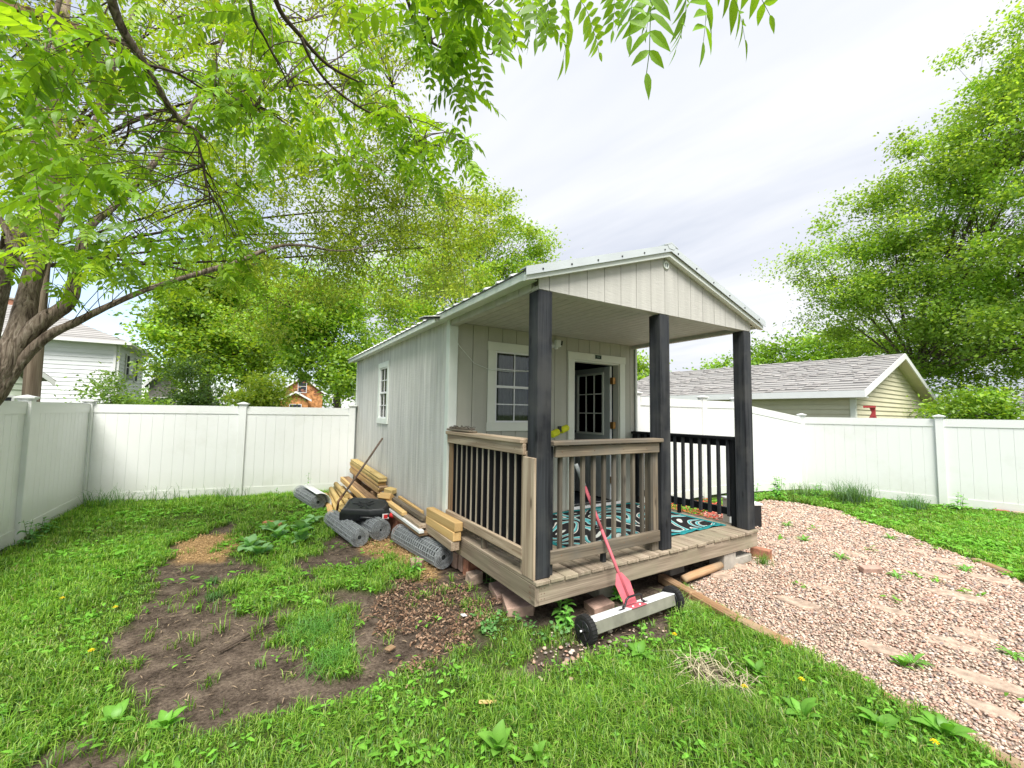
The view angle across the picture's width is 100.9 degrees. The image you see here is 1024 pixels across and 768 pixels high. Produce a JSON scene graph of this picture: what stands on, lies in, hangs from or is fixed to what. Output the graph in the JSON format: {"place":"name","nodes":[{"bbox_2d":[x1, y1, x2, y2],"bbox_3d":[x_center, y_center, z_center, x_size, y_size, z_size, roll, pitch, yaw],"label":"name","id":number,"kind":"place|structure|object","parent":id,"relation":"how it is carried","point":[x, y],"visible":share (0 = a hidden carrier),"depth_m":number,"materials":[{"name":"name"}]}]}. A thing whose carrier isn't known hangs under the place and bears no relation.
{"place":"outdoors","nodes":[
{"label":"outdoors","id":0,"kind":"place"},
{"bbox_2d":[5,371,55,400],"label":"pale green garage","id":1,"kind":"structure","parent":0,"point":[16,390],"depth_m":13.49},
{"bbox_2d":[1,297,162,403],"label":"white house","id":2,"kind":"structure","parent":0,"point":[81,350],"depth_m":21.35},
{"bbox_2d":[143,376,176,404],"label":"grey house","id":3,"kind":"structure","parent":0,"point":[158,387],"depth_m":32.22,"materials":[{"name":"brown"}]},
{"bbox_2d":[281,378,325,407],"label":"brick house","id":4,"kind":"structure","parent":0,"point":[310,395],"depth_m":53.74,"materials":[{"name":"orange"}]},
{"bbox_2d":[0,489,1023,767],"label":"grass","id":5,"kind":"structure","parent":0,"point":[60,673],"depth_m":2.56,"materials":[{"name":"plant"}]},
{"bbox_2d":[0,415,1023,767],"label":"ground","id":6,"kind":"structure","parent":0,"point":[172,683],"depth_m":3.07,"materials":[{"name":"soil"}]},
{"bbox_2d":[12,520,43,546],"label":"tall weed","id":7,"kind":"object","parent":6,"relation":"on","point":[31,531],"visible":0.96,"depth_m":4.99,"materials":[{"name":"green plant"}]},
{"bbox_2d":[0,395,89,549],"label":"vinyl fence","id":8,"kind":"object","parent":6,"relation":"on","point":[42,452],"visible":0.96,"depth_m":5.64,"materials":[{"name":"plastic"}]},
{"bbox_2d":[0,0,142,401],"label":"utility pole","id":9,"kind":"object","parent":6,"relation":"on","point":[32,377],"visible":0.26,"depth_m":6.76,"materials":[{"name":"brown wood"}]},
{"bbox_2d":[54,361,151,404],"bbox_3d":[-8.386,0.957,8.858,2.006,2.833,1.830,0,-4,17],"label":"young tree","id":10,"kind":"object","parent":6,"relation":"on","point":[106,389],"visible":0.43,"depth_m":8.80,"materials":[{"name":"green plant"}]},
{"bbox_2d":[78,482,151,508],"bbox_3d":[-6.667,1.874,7.077,1.299,0.434,1.296,3,-5,-31],"label":"grass tuft","id":11,"kind":"object","parent":6,"relation":"on","point":[98,500],"visible":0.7,"depth_m":7.01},
{"bbox_2d":[98,698,135,727],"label":"broadleaf weed","id":12,"kind":"object","parent":6,"relation":"on","point":[111,711],"visible":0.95,"depth_m":2.25,"materials":[{"name":"green plant"}]},
{"bbox_2d":[116,389,179,404],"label":"shrub","id":13,"kind":"object","parent":6,"relation":"on","point":[166,402],"visible":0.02,"depth_m":9.81,"materials":[{"name":"green plant"}]},
{"bbox_2d":[105,483,205,505],"bbox_3d":[-6.117,1.924,7.537,1.539,0.412,1.432,3,-5,-31],"label":"grass tuft","id":14,"kind":"object","parent":6,"relation":"on","point":[164,496],"visible":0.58,"depth_m":7.36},
{"bbox_2d":[144,706,186,736],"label":"broadleaf weed","id":15,"kind":"object","parent":6,"relation":"on","point":[166,719],"visible":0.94,"depth_m":2.22,"materials":[{"name":"green plant"}]},
{"bbox_2d":[136,349,236,405],"bbox_3d":[-8.942,0.719,11.922,2.651,3.720,2.491,3,-5,-31],"label":"evergreen shrub","id":16,"kind":"object","parent":6,"relation":"on","point":[192,399],"visible":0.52,"depth_m":11.71,"materials":[{"name":"green plant"}]},
{"bbox_2d":[114,244,295,404],"bbox_3d":[-14.218,-1.909,20.623,7.451,10.053,7.685,2,-4,-12],"label":"tree","id":17,"kind":"object","parent":6,"relation":"on","point":[184,334],"visible":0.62,"depth_m":19.00,"materials":[{"name":"green plant"}]},
{"bbox_2d":[80,399,356,504],"bbox_3d":[-5.395,1.276,8.115,4.487,1.872,0.190,2,-4,-21],"label":"vinyl fence","id":18,"kind":"object","parent":6,"relation":"on","point":[132,449],"visible":0.91,"depth_m":8.00,"materials":[{"name":"plastic"}]},
{"bbox_2d":[108,248,338,389],"bbox_3d":[-21.179,-3.575,32.757,16.847,14.846,9.930,1,-4,-8],"label":"tree","id":19,"kind":"object","parent":6,"relation":"on","point":[299,376],"visible":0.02,"depth_m":32.27,"materials":[{"name":"green plant"}]},
{"bbox_2d":[237,534,266,551],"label":"burdock plant","id":20,"kind":"object","parent":6,"relation":"on","point":[252,539],"visible":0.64,"depth_m":5.07,"materials":[{"name":"green plant"}]},
{"bbox_2d":[0,0,512,358],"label":"silver maple","id":21,"kind":"object","parent":6,"relation":"on","point":[350,240],"visible":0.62,"depth_m":8.44,"materials":[{"name":"green plant"}]},
{"bbox_2d":[243,542,272,555],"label":"burdock plant","id":22,"kind":"object","parent":6,"relation":"on","point":[264,548],"visible":0.96,"depth_m":4.79,"materials":[{"name":"green plant"}]},
{"bbox_2d":[218,369,305,406],"bbox_3d":[-7.155,1.032,12.097,2.117,3.164,2.396,3,-5,-31],"label":"shrub","id":23,"kind":"object","parent":6,"relation":"on","point":[268,396],"visible":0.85,"depth_m":11.77,"materials":[{"name":"green plant"}]},
{"bbox_2d":[267,524,288,538],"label":"burdock plant","id":24,"kind":"object","parent":6,"relation":"on","point":[279,531],"visible":0.97,"depth_m":5.48,"materials":[{"name":"green plant"}]},
{"bbox_2d":[291,527,310,542],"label":"burdock plant","id":25,"kind":"object","parent":6,"relation":"on","point":[301,534],"visible":0.94,"depth_m":5.31,"materials":[{"name":"green plant"}]},
{"bbox_2d":[290,518,312,529],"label":"burdock plant","id":26,"kind":"object","parent":6,"relation":"on","point":[300,524],"visible":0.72,"depth_m":5.86,"materials":[{"name":"green plant"}]},
{"bbox_2d":[173,532,441,578],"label":"wood shavings","id":27,"kind":"object","parent":6,"relation":"on","point":[239,545],"visible":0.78,"depth_m":5.03},
{"bbox_2d":[216,248,400,433],"bbox_3d":[-8.026,-1.258,17.346,6.967,8.432,6.549,3,-5,-31],"label":"tree","id":28,"kind":"object","parent":6,"relation":"on","point":[340,380],"visible":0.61,"depth_m":16.44,"materials":[{"name":"green plant"}]},
{"bbox_2d":[293,485,325,508],"bbox_3d":[-3.665,2.030,7.615,0.247,0.248,1.194,4,-5,-40],"label":"wire fence roll","id":29,"kind":"object","parent":6,"relation":"on","point":[302,493],"visible":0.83,"depth_m":7.32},
{"bbox_2d":[303,485,331,504],"bbox_3d":[-3.455,1.968,7.471,0.242,0.251,0.978,4,-5,-39],"label":"metal sheet","id":30,"kind":"object","parent":29,"relation":"on","point":[327,498],"visible":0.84,"depth_m":7.34,"materials":[{"name":"metal"}]},
{"bbox_2d":[273,600,372,654],"bbox_3d":[-1.463,1.826,3.201,0.718,0.144,0.686,-2,-5,32],"label":"grass tuft","id":31,"kind":"object","parent":6,"relation":"on","point":[317,626],"visible":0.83,"depth_m":3.17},
{"bbox_2d":[290,628,375,685],"bbox_3d":[-1.192,1.805,2.800,0.567,0.141,0.577,3,-5,-31],"label":"grass tuft","id":32,"kind":"object","parent":6,"relation":"on","point":[332,654],"visible":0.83,"depth_m":2.79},
{"bbox_2d":[325,482,352,512],"bbox_3d":[-3.075,2.033,7.597,0.522,0.255,2.228,3,-4,-27],"label":"round pole pile","id":33,"kind":"object","parent":6,"relation":"on","point":[335,493],"visible":0.65,"depth_m":7.41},
{"bbox_2d":[324,510,368,546],"bbox_3d":[-2.255,1.924,5.696,0.232,0.232,1.200,4,-5,-38],"label":"wire fence roll","id":34,"kind":"object","parent":6,"relation":"on","point":[353,534],"visible":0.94,"depth_m":5.41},
{"bbox_2d":[336,438,382,512],"bbox_3d":[-2.482,1.505,6.810,0.159,1.260,0.776,-3,-5,44],"label":"wooden stick","id":35,"kind":"object","parent":6,"relation":"on","point":[355,477],"visible":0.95,"depth_m":6.76,"materials":[{"name":"brown wood"}]},
{"bbox_2d":[349,459,387,497],"bbox_3d":[-2.638,1.828,7.644,0.165,0.727,2.318,3,-5,-31],"label":"deck board stack","id":36,"kind":"object","parent":6,"relation":"on","point":[372,479],"visible":0.78,"depth_m":7.28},
{"bbox_2d":[354,516,390,540],"bbox_3d":[-1.947,1.916,5.798,0.267,0.268,0.787,4,-5,-38],"label":"wire fence roll","id":37,"kind":"object","parent":6,"relation":"on","point":[376,528],"visible":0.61,"depth_m":5.52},
{"bbox_2d":[339,497,393,521],"bbox_3d":[-1.957,1.734,5.839,0.727,0.274,0.433,1,-4,-5],"label":"bag","id":38,"kind":"object","parent":37,"relation":"on","point":[355,509],"visible":0.95,"depth_m":5.71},
{"bbox_2d":[102,530,667,717],"bbox_3d":[-2.278,1.991,4.975,3.627,0.042,7.196,4,-5,-42],"label":"soil debris","id":39,"kind":"object","parent":6,"relation":"on","point":[289,647],"visible":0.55,"depth_m":3.05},
{"bbox_2d":[111,526,664,720],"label":"soil clods","id":40,"kind":"object","parent":6,"relation":"on","point":[281,651],"visible":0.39,"depth_m":3.10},
{"bbox_2d":[0,0,777,405],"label":"overhanging tree","id":41,"kind":"object","parent":6,"relation":"on","point":[28,334],"visible":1,"depth_m":3.29,"materials":[{"name":"green plant"}]},
{"bbox_2d":[384,517,422,555],"bbox_3d":[-1.542,1.931,5.773,0.134,0.259,1.925,3,-5,-31],"label":"brick row","id":42,"kind":"object","parent":6,"relation":"on","point":[393,522],"visible":0.13,"depth_m":5.81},
{"bbox_2d":[390,512,428,535],"bbox_3d":[-1.528,1.772,5.723,0.160,0.035,2.050,3,-5,-32],"label":"long board","id":43,"kind":"object","parent":42,"relation":"on","point":[425,533],"visible":0.3,"depth_m":5.02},
{"bbox_2d":[344,476,376,498],"bbox_3d":[-2.700,1.829,7.444,0.120,0.040,2.291,3,-3,-32],"label":"long plank","id":44,"kind":"object","parent":43,"relation":"on","point":[362,490],"visible":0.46,"depth_m":7.27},
{"bbox_2d":[389,508,423,533],"bbox_3d":[-1.375,1.712,5.369,0.060,0.036,1.320,3,-4,-32],"label":"white board","id":45,"kind":"object","parent":43,"relation":"on","point":[408,523],"visible":0.64,"depth_m":5.18,"materials":[{"name":"paint"}]},
{"bbox_2d":[377,497,425,528],"bbox_3d":[-1.517,1.701,5.741,0.150,0.040,1.940,3,-4,-31],"label":"long board","id":46,"kind":"object","parent":45,"relation":"on","point":[414,520],"visible":0.44,"depth_m":5.10,"materials":[{"name":"brown wood"}]},
{"bbox_2d":[382,491,425,520],"bbox_3d":[-1.504,1.632,5.759,0.075,0.046,1.830,3,-4,-31],"label":"long board","id":47,"kind":"object","parent":46,"relation":"on","point":[411,510],"visible":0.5,"depth_m":5.40,"materials":[{"name":"brown wood"}]},
{"bbox_2d":[426,524,459,550],"bbox_3d":[-0.770,1.656,4.604,0.090,0.093,0.800,3,-5,-30],"label":"timber post","id":48,"kind":"object","parent":43,"relation":"on","point":[449,544],"visible":0.82,"depth_m":4.43,"materials":[{"name":"brown wood"}]},
{"bbox_2d":[426,516,460,541],"bbox_3d":[-0.758,1.560,4.603,0.090,0.093,0.800,3,-5,-31],"label":"timber post","id":49,"kind":"object","parent":48,"relation":"on","point":[451,535],"visible":0.82,"depth_m":4.44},
{"bbox_2d":[426,507,462,531],"bbox_3d":[-0.747,1.465,4.601,0.090,0.093,0.800,3,-5,-32],"label":"timber post","id":50,"kind":"object","parent":49,"relation":"on","point":[446,520],"visible":1,"depth_m":4.49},
{"bbox_2d":[391,524,452,568],"bbox_3d":[-1.081,1.884,4.963,0.244,0.244,1.121,4,-5,-39],"label":"wire fence roll","id":51,"kind":"object","parent":6,"relation":"on","point":[429,549],"visible":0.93,"depth_m":4.75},
{"bbox_2d":[359,572,503,688],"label":"leaf litter","id":52,"kind":"object","parent":6,"relation":"on","point":[427,635],"visible":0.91,"depth_m":3.44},
{"bbox_2d":[342,165,582,346],"bbox_3d":[-3.550,-4.868,25.401,15.623,16.910,10.052,3,-5,-31],"label":"tree","id":53,"kind":"object","parent":6,"relation":"on","point":[502,270],"visible":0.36,"depth_m":25.00,"materials":[{"name":"green plant"}]},
{"bbox_2d":[463,559,482,575],"bbox_3d":[-0.404,1.906,4.421,0.208,0.170,0.095,4,-5,-37],"label":"brick","id":54,"kind":"object","parent":6,"relation":"on","point":[468,566],"visible":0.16,"depth_m":4.36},
{"bbox_2d":[465,569,482,585],"bbox_3d":[-0.386,1.931,4.234,0.165,0.115,0.197,3,-5,-31],"label":"broken stone","id":55,"kind":"object","parent":6,"relation":"on","point":[474,577],"visible":0.95,"depth_m":4.19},
{"bbox_2d":[477,719,514,755],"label":"broadleaf weed","id":56,"kind":"object","parent":6,"relation":"on","point":[497,736],"visible":0.95,"depth_m":2.09,"materials":[{"name":"green plant"}]},
{"bbox_2d":[489,581,509,601],"bbox_3d":[-0.041,1.940,3.978,0.402,0.092,0.300,3,-5,-31],"label":"stone slab","id":57,"kind":"object","parent":6,"relation":"on","point":[497,589],"depth_m":3.90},
{"bbox_2d":[0,490,1023,767],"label":"weeds","id":58,"kind":"object","parent":6,"relation":"on","point":[992,542],"visible":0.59,"depth_m":2.93,"materials":[{"name":"green plant"}]},
{"bbox_2d":[502,590,534,616],"bbox_3d":[0.062,1.917,3.730,0.296,0.107,0.492,2,-4,-10],"label":"stone slab","id":59,"kind":"object","parent":6,"relation":"on","point":[512,602],"depth_m":3.53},
{"bbox_2d":[524,740,553,767],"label":"broadleaf weed","id":60,"kind":"object","parent":6,"relation":"on","point":[538,748],"visible":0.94,"depth_m":2.03,"materials":[{"name":"green plant"}]},
{"bbox_2d":[348,242,765,606],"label":"shed","id":61,"kind":"structure","parent":6,"relation":"on","point":[422,387],"depth_m":4.57,"materials":[{"name":"grey"}]},
{"bbox_2d":[376,360,389,423],"bbox_3d":[-2.199,0.152,7.255,0.052,1.050,0.662,3,-5,-31],"label":"window","id":62,"kind":"structure","parent":61,"relation":"in","point":[384,368],"depth_m":7.27,"materials":[{"name":"paint"}]},
{"bbox_2d":[446,425,476,432],"bbox_3d":[-0.560,0.480,4.522,0.195,0.067,0.543,3,-5,-31],"label":"wood scrap","id":63,"kind":"object","parent":61,"relation":"on","point":[459,429],"visible":1,"depth_m":4.47,"materials":[{"name":"brown wood"}]},
{"bbox_2d":[486,341,528,430],"bbox_3d":[0.030,0.043,5.310,0.791,1.087,0.052,3,-5,-31],"label":"window","id":64,"kind":"structure","parent":61,"relation":"in","point":[493,348],"depth_m":5.17,"materials":[{"name":"beige paint"}]},
{"bbox_2d":[574,366,615,498],"bbox_3d":[1.246,0.732,6.590,0.100,1.960,0.910,3,-5,-31],"label":"door","id":65,"kind":"structure","parent":61,"relation":"in","point":[593,387],"depth_m":6.58,"materials":[{"name":"white paint"}]},
{"bbox_2d":[553,502,725,547],"bbox_3d":[1.189,1.631,4.990,2.241,0.032,1.438,3,-5,-31],"label":"area rug","id":66,"kind":"object","parent":61,"relation":"on","point":[682,524],"visible":0.41,"depth_m":4.94,"materials":[{"name":"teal fabric"}]},
{"bbox_2d":[552,598,574,624],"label":"tall weed","id":67,"kind":"object","parent":6,"relation":"on","point":[559,609],"visible":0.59,"depth_m":3.48,"materials":[{"name":"green plant"}]},
{"bbox_2d":[555,605,575,630],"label":"tall weed","id":68,"kind":"object","parent":6,"relation":"on","point":[565,619],"visible":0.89,"depth_m":3.34,"materials":[{"name":"green plant"}]},
{"bbox_2d":[141,370,1023,419],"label":"distant trees","id":69,"kind":"object","parent":6,"relation":"on","point":[221,398],"visible":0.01,"depth_m":65.17,"materials":[{"name":"green plant"}]},
{"bbox_2d":[502,612,677,683],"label":"scattered stones","id":70,"kind":"object","parent":6,"relation":"on","point":[571,652],"visible":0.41,"depth_m":3.00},
{"bbox_2d":[584,595,613,614],"bbox_3d":[0.759,1.936,3.707,0.298,0.067,0.176,4,-5,-37],"label":"stone block","id":71,"kind":"object","parent":6,"relation":"on","point":[597,604],"depth_m":3.67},
{"bbox_2d":[574,463,684,645],"bbox_3d":[0.861,1.325,3.599,1.120,1.235,0.661,3,-5,-31],"label":"magnetic sweeper","id":72,"kind":"object","parent":6,"relation":"on","point":[588,629],"visible":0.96,"depth_m":3.38,"materials":[{"name":"metal"}]},
{"bbox_2d":[627,640,655,660],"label":"broadleaf weed","id":73,"kind":"object","parent":6,"relation":"on","point":[640,647],"visible":0.95,"depth_m":2.94,"materials":[{"name":"green plant"}]},
{"bbox_2d":[636,349,675,380],"bbox_3d":[5.946,0.500,22.171,5.116,6.014,4.035,-1,-4,19],"label":"tree","id":74,"kind":"object","parent":6,"relation":"on","point":[643,367],"visible":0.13,"depth_m":21.61,"materials":[{"name":"green plant"}]},
{"bbox_2d":[671,498,722,519],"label":"red mulch","id":75,"kind":"object","parent":6,"relation":"on","point":[706,501],"visible":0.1,"depth_m":7.11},
{"bbox_2d":[663,645,769,707],"bbox_3d":[1.272,1.826,2.683,0.753,0.098,0.734,3,-5,-31],"label":"dry straw","id":76,"kind":"object","parent":6,"relation":"on","point":[708,667],"visible":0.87,"depth_m":2.68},
{"bbox_2d":[637,391,802,502],"bbox_3d":[4.263,1.316,8.676,5.236,2.152,0.497,3,-5,-29],"label":"vinyl fence","id":77,"kind":"object","parent":6,"relation":"on","point":[776,445],"visible":0.58,"depth_m":9.01,"materials":[{"name":"plastic"}]},
{"bbox_2d":[709,570,732,579],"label":"flagstone","id":78,"kind":"object","parent":6,"relation":"on","point":[721,574],"visible":0.68,"depth_m":4.32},
{"bbox_2d":[658,574,791,650],"bbox_3d":[1.741,1.929,3.655,0.108,0.097,1.346,2,-4,-21],"label":"landscape timber","id":79,"kind":"object","parent":6,"relation":"on","point":[665,580],"visible":0.62,"depth_m":3.59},
{"bbox_2d":[743,657,766,674],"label":"broadleaf weed","id":80,"kind":"object","parent":6,"relation":"on","point":[758,664],"visible":0.78,"depth_m":2.75,"materials":[{"name":"green plant"}]},
{"bbox_2d":[750,546,771,559],"bbox_3d":[2.883,1.982,4.894,0.100,0.160,0.200,4,-5,-41],"label":"brick","id":81,"kind":"object","parent":6,"relation":"on","point":[756,549],"visible":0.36,"depth_m":4.86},
{"bbox_2d":[637,354,937,470],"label":"garage","id":82,"kind":"structure","parent":6,"relation":"on","point":[885,385],"depth_m":12.25,"materials":[{"name":"grey"}]},
{"bbox_2d":[683,324,894,369],"bbox_3d":[17.687,0.123,27.815,14.141,7.914,8.375,-2,-5,37],"label":"tree","id":83,"kind":"object","parent":6,"relation":"on","point":[818,353],"visible":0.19,"depth_m":26.46,"materials":[{"name":"green plant"}]},
{"bbox_2d":[774,595,820,611],"bbox_3d":[2.518,1.942,3.738,0.205,0.054,0.345,3,-5,-31],"label":"flagstone","id":84,"kind":"object","parent":6,"relation":"on","point":[800,604],"visible":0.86,"depth_m":3.69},
{"bbox_2d":[781,697,821,726],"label":"broadleaf weed","id":85,"kind":"object","parent":6,"relation":"on","point":[806,705],"visible":0.86,"depth_m":2.34,"materials":[{"name":"green plant"}]},
{"bbox_2d":[784,480,833,496],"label":"grass tuft","id":86,"kind":"object","parent":6,"relation":"on","point":[802,491],"visible":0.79,"depth_m":8.90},
{"bbox_2d":[688,499,1023,761],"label":"gravel","id":87,"kind":"structure","parent":6,"relation":"on","point":[829,548],"depth_m":3.75,"materials":[{"name":"gravel"}]},
{"bbox_2d":[680,561,723,582],"bbox_3d":[1.944,1.912,4.304,0.644,0.090,0.078,3,-5,-33],"label":"short log","id":88,"kind":"object","parent":87,"relation":"on","point":[700,572],"visible":1,"depth_m":4.25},
{"bbox_2d":[754,501,762,527],"bbox_3d":[3.719,2.015,6.536,0.210,0.365,0.210,1,-4,-4],"label":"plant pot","id":89,"kind":"object","parent":87,"relation":"on","point":[758,518],"visible":0.4,"depth_m":6.45,"materials":[{"name":"black plastic"}]},
{"bbox_2d":[893,653,934,669],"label":"gravel weed","id":90,"kind":"object","parent":87,"relation":"on","point":[916,657],"visible":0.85,"depth_m":2.88,"materials":[{"name":"green plant"}]},
{"bbox_2d":[922,634,984,655],"bbox_3d":[3.230,1.927,3.116,0.317,0.052,0.181,-1,-5,30],"label":"flagstone","id":91,"kind":"object","parent":87,"relation":"on","point":[953,642],"visible":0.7,"depth_m":3.10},
{"bbox_2d":[938,667,1023,697],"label":"flagstone","id":92,"kind":"object","parent":87,"relation":"on","point":[999,685],"visible":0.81,"depth_m":2.68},
{"bbox_2d":[819,475,898,505],"bbox_3d":[6.772,2.076,8.394,1.675,0.598,1.659,2,-4,-15],"label":"grass tuft","id":93,"kind":"object","parent":6,"relation":"on","point":[852,493],"visible":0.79,"depth_m":8.33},
{"bbox_2d":[858,565,882,572],"bbox_3d":[3.823,1.974,4.510,0.210,0.060,0.075,1,10,-3],"label":"brick","id":94,"kind":"object","parent":6,"relation":"on","point":[870,569],"visible":1,"depth_m":4.48,"materials":[{"name":"brick"}]},
{"bbox_2d":[855,706,899,739],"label":"broadleaf weed","id":95,"kind":"object","parent":6,"relation":"on","point":[891,720],"visible":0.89,"depth_m":2.27,"materials":[{"name":"green plant"}]},
{"bbox_2d":[740,0,1023,404],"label":"tree","id":96,"kind":"object","parent":6,"relation":"on","point":[992,313],"visible":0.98,"depth_m":15.13,"materials":[{"name":"green plant"}]},
{"bbox_2d":[857,639,908,656],"bbox_3d":[2.679,1.927,3.059,0.229,0.053,0.228,1,-4,-1],"label":"flagstone","id":97,"kind":"object","parent":6,"relation":"on","point":[883,650],"visible":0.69,"depth_m":3.04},
{"bbox_2d":[860,601,914,617],"bbox_3d":[3.217,1.957,3.644,0.378,0.050,0.134,-3,-5,42],"label":"flagstone","id":98,"kind":"object","parent":6,"relation":"on","point":[897,612],"visible":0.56,"depth_m":3.61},
{"bbox_2d":[793,651,1023,767],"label":"landscape timber","id":99,"kind":"object","parent":6,"relation":"on","point":[1012,761],"visible":0.2,"depth_m":2.09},
{"bbox_2d":[796,413,1023,511],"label":"vinyl fence","id":100,"kind":"object","parent":6,"relation":"on","point":[979,463],"visible":0.89,"depth_m":8.44,"materials":[{"name":"plastic"}]},
{"bbox_2d":[890,494,951,510],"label":"grass tuft","id":101,"kind":"object","parent":6,"relation":"on","point":[909,503],"visible":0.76,"depth_m":7.77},
{"bbox_2d":[901,568,953,579],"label":"flagstone","id":102,"kind":"object","parent":6,"relation":"on","point":[939,575],"visible":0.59,"depth_m":4.51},
{"bbox_2d":[910,710,977,741],"bbox_3d":[2.264,1.786,2.222,0.267,0.109,0.179,-2,-5,37],"label":"broadleaf weed","id":103,"kind":"object","parent":6,"relation":"on","point":[941,724],"visible":0.98,"depth_m":2.21,"materials":[{"name":"green plant"}]},
{"bbox_2d":[923,588,987,604],"bbox_3d":[4.203,2.021,4.024,0.441,0.054,0.213,-2,-5,38],"label":"flagstone","id":104,"kind":"object","parent":6,"relation":"on","point":[961,596],"visible":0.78,"depth_m":4.00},
{"bbox_2d":[903,376,1023,419],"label":"bush","id":105,"kind":"object","parent":6,"relation":"on","point":[992,405],"visible":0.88,"depth_m":11.88,"materials":[{"name":"green plant"}]},
{"bbox_2d":[950,626,1003,644],"bbox_3d":[3.588,1.955,3.274,0.251,0.053,0.189,-1,-4,25],"label":"flagstone","id":106,"kind":"object","parent":6,"relation":"on","point":[984,634],"visible":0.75,"depth_m":3.27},
{"bbox_2d":[960,696,1019,722],"bbox_3d":[2.754,1.891,2.440,0.222,0.053,0.126,-1,-5,29],"label":"flagstone","id":107,"kind":"object","parent":6,"relation":"on","point":[989,708],"visible":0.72,"depth_m":2.43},
{"bbox_2d":[964,574,1018,585],"bbox_3d":[5.020,2.067,4.455,0.242,0.051,0.362,11,-11,-68],"label":"flagstone","id":108,"kind":"object","parent":6,"relation":"on","point":[991,579],"visible":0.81,"depth_m":4.41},
{"bbox_2d":[971,558,1012,574],"bbox_3d":[5.479,2.086,4.834,0.090,0.056,0.481,0,-4,15],"label":"landscape timber","id":109,"kind":"object","parent":6,"relation":"on","point":[996,567],"visible":0.58,"depth_m":4.79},
{"bbox_3d":[-2.462,1.999,6.987,0.160,0.200,0.200,3,-5,-31],"label":"prop block","id":110,"kind":"object","parent":6,"relation":"on","visible":0},
{"bbox_2d":[340,477,365,497],"bbox_3d":[-2.757,1.862,7.390,0.050,0.090,2.322,3,-3,-32],"label":"long plank","id":111,"kind":"object","parent":110,"relation":"on","point":[352,489],"visible":0.58,"depth_m":7.40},
{"bbox_2d":[0,0,1023,417],"label":"sky","id":112,"kind":"structure","parent":0,"point":[726,155],"materials":[{"name":"white"}]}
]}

